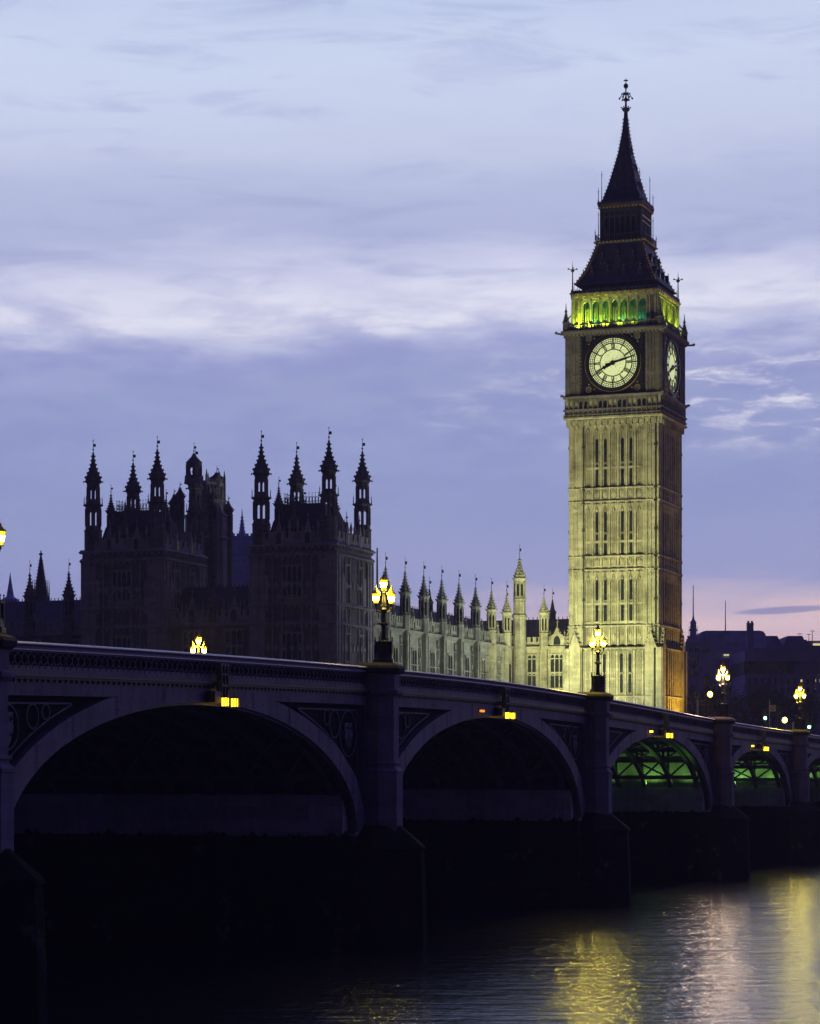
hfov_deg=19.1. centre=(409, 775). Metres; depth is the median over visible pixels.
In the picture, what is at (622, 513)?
slit window
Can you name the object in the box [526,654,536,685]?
window
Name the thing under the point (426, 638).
palace range
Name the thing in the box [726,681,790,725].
plane tree
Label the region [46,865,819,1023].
river
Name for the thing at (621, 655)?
slit window
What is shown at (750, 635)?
brick chimney
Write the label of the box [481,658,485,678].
window
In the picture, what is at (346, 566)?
window
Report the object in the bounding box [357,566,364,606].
window
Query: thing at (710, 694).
street lamp
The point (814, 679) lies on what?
window
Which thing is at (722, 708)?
street lamp
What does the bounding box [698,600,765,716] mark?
mansard office
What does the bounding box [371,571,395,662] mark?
street lamp
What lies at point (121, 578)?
window
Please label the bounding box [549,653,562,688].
window
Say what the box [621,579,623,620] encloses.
slit window
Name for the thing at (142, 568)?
palace pavilion
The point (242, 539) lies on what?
abbey tower
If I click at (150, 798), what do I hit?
arch bridge
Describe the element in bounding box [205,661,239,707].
navigation light
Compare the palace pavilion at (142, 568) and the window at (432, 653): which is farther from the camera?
the window at (432, 653)
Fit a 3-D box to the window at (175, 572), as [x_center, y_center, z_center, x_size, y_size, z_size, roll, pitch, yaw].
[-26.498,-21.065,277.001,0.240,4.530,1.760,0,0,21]
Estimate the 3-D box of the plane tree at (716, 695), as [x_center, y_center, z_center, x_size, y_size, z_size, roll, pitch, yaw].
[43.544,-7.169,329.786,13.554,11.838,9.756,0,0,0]
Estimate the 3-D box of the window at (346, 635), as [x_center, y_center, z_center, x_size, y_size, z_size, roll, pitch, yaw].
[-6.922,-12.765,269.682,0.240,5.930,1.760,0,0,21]
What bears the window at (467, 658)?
in the palace range
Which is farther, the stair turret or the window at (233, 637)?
the stair turret
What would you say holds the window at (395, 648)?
in the palace range
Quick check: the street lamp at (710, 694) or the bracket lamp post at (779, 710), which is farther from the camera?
the bracket lamp post at (779, 710)
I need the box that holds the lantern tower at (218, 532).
[168,443,234,586]
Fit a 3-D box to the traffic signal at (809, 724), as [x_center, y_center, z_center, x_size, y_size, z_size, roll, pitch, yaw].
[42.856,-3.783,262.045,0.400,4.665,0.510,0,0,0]
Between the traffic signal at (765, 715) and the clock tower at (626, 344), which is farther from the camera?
the clock tower at (626, 344)
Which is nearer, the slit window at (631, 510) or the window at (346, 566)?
the window at (346, 566)
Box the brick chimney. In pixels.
[746,621,753,649]
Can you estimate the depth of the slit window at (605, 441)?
320.77 m
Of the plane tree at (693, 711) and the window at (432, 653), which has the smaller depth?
the window at (432, 653)
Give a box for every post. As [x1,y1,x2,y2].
[509,664,510,681]
[779,696,785,728]
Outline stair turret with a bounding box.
[209,466,222,481]
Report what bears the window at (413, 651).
in the palace range
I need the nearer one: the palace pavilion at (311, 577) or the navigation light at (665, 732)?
the navigation light at (665, 732)
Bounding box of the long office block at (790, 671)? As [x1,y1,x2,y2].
[730,648,819,735]
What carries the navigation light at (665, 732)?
attached to the arch bridge
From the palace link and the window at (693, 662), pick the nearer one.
the palace link
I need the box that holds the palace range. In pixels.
[374,544,568,690]
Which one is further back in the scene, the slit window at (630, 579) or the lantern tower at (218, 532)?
the slit window at (630, 579)
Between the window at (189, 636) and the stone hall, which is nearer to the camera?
the window at (189, 636)
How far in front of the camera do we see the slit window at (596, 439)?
321.16 m
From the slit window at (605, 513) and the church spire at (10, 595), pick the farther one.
the church spire at (10, 595)
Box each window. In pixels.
[62,638,80,644]
[109,635,133,647]
[110,570,132,603]
[173,569,180,608]
[182,630,201,652]
[188,572,195,587]
[224,629,243,655]
[279,632,304,660]
[280,564,303,598]
[344,563,350,603]
[344,632,350,664]
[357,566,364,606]
[357,634,364,662]
[393,645,398,663]
[411,648,417,670]
[430,651,435,672]
[447,653,452,674]
[464,656,469,676]
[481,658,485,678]
[497,660,501,680]
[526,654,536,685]
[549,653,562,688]
[596,439,597,486]
[596,512,597,554]
[596,580,597,620]
[603,654,605,689]
[604,439,606,486]
[604,512,606,554]
[604,579,606,620]
[620,653,622,692]
[621,438,623,485]
[621,511,623,553]
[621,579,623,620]
[628,653,630,692]
[630,438,631,485]
[630,510,631,553]
[630,579,631,620]
[689,658,698,678]
[690,673,709,698]
[787,678,789,691]
[813,678,815,691]
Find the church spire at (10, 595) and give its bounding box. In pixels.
[2,573,17,601]
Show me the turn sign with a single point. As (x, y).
(772, 707)
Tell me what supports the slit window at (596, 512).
in the clock tower at (626, 344)
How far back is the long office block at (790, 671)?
428.00 m
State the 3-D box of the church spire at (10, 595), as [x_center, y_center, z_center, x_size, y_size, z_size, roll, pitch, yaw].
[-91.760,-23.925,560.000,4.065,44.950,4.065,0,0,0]
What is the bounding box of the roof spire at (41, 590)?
[32,551,49,600]
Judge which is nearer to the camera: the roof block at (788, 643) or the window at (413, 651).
the window at (413, 651)
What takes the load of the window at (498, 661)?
in the palace range
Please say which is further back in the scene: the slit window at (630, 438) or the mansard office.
the mansard office
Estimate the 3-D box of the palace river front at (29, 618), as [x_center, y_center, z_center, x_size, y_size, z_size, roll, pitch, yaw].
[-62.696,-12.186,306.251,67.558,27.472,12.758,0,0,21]
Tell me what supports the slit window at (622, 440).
in the clock tower at (626, 344)
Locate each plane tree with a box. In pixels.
[684,679,781,724]
[687,690,755,725]
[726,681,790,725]
[727,685,791,727]
[773,690,819,732]
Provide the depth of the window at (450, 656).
301.41 m
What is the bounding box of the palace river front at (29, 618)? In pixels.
[1,559,80,644]
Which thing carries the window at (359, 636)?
in the palace pavilion at (311, 577)
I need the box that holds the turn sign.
[769,700,775,727]
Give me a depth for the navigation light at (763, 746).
203.93 m
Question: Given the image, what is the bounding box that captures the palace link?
[169,572,248,656]
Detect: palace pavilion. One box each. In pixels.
[79,436,208,650]
[247,427,375,664]
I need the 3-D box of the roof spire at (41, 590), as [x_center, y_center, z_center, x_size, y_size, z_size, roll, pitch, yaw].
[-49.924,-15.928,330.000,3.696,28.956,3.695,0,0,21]
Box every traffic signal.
[763,709,766,726]
[807,718,810,730]
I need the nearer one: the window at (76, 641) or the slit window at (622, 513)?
the window at (76, 641)
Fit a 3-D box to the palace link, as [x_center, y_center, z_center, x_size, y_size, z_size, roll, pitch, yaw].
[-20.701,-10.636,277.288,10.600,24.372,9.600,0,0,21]
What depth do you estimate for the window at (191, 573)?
280.53 m
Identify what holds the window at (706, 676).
in the stone hall
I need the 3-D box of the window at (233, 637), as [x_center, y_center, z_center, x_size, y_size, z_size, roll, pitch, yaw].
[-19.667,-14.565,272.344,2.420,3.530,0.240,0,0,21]
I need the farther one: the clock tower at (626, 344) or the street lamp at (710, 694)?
the clock tower at (626, 344)
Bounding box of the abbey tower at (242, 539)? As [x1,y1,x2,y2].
[233,512,251,585]
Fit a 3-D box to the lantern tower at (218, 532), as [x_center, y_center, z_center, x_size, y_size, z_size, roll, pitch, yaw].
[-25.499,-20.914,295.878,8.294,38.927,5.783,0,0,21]
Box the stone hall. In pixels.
[685,585,713,715]
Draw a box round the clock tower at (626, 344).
[555,79,694,712]
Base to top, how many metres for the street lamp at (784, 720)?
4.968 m
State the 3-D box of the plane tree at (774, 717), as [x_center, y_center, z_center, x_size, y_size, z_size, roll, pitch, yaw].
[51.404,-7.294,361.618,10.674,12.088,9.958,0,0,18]
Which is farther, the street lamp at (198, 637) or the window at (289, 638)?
the window at (289, 638)
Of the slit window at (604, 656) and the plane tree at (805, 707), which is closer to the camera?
the slit window at (604, 656)
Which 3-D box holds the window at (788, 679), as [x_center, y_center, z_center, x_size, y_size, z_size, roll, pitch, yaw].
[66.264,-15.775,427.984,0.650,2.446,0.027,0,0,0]
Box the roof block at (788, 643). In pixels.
[766,631,819,649]
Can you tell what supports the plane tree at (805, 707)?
on the ground
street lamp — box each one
[0,523,5,632]
[190,631,206,652]
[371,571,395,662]
[589,626,606,691]
[708,691,712,716]
[716,663,729,716]
[782,715,786,729]
[794,684,805,729]
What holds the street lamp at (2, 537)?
on the arch bridge
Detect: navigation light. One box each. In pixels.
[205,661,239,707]
[495,686,516,719]
[659,713,673,738]
[758,730,768,750]
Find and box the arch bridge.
[0,632,819,1023]
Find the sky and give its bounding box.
[0,0,819,641]
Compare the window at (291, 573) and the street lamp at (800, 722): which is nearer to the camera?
the street lamp at (800, 722)
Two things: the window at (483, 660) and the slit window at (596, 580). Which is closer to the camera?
the window at (483, 660)
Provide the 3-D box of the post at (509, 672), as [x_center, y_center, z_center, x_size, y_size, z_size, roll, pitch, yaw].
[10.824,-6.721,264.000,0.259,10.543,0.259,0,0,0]
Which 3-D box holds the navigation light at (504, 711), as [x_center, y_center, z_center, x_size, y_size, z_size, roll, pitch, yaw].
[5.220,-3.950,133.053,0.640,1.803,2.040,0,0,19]
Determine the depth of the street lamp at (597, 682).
151.23 m
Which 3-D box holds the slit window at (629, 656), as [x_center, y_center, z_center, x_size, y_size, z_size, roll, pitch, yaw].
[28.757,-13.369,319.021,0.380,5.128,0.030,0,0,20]
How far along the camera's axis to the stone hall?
399.93 m
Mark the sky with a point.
(224, 223)
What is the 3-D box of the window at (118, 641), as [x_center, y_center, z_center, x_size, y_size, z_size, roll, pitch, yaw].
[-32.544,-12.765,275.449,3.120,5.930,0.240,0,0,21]
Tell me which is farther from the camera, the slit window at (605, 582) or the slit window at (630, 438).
the slit window at (605, 582)
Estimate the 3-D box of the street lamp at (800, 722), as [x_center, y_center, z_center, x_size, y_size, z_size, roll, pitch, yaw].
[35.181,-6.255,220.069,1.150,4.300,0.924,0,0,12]
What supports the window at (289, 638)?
in the palace pavilion at (311, 577)

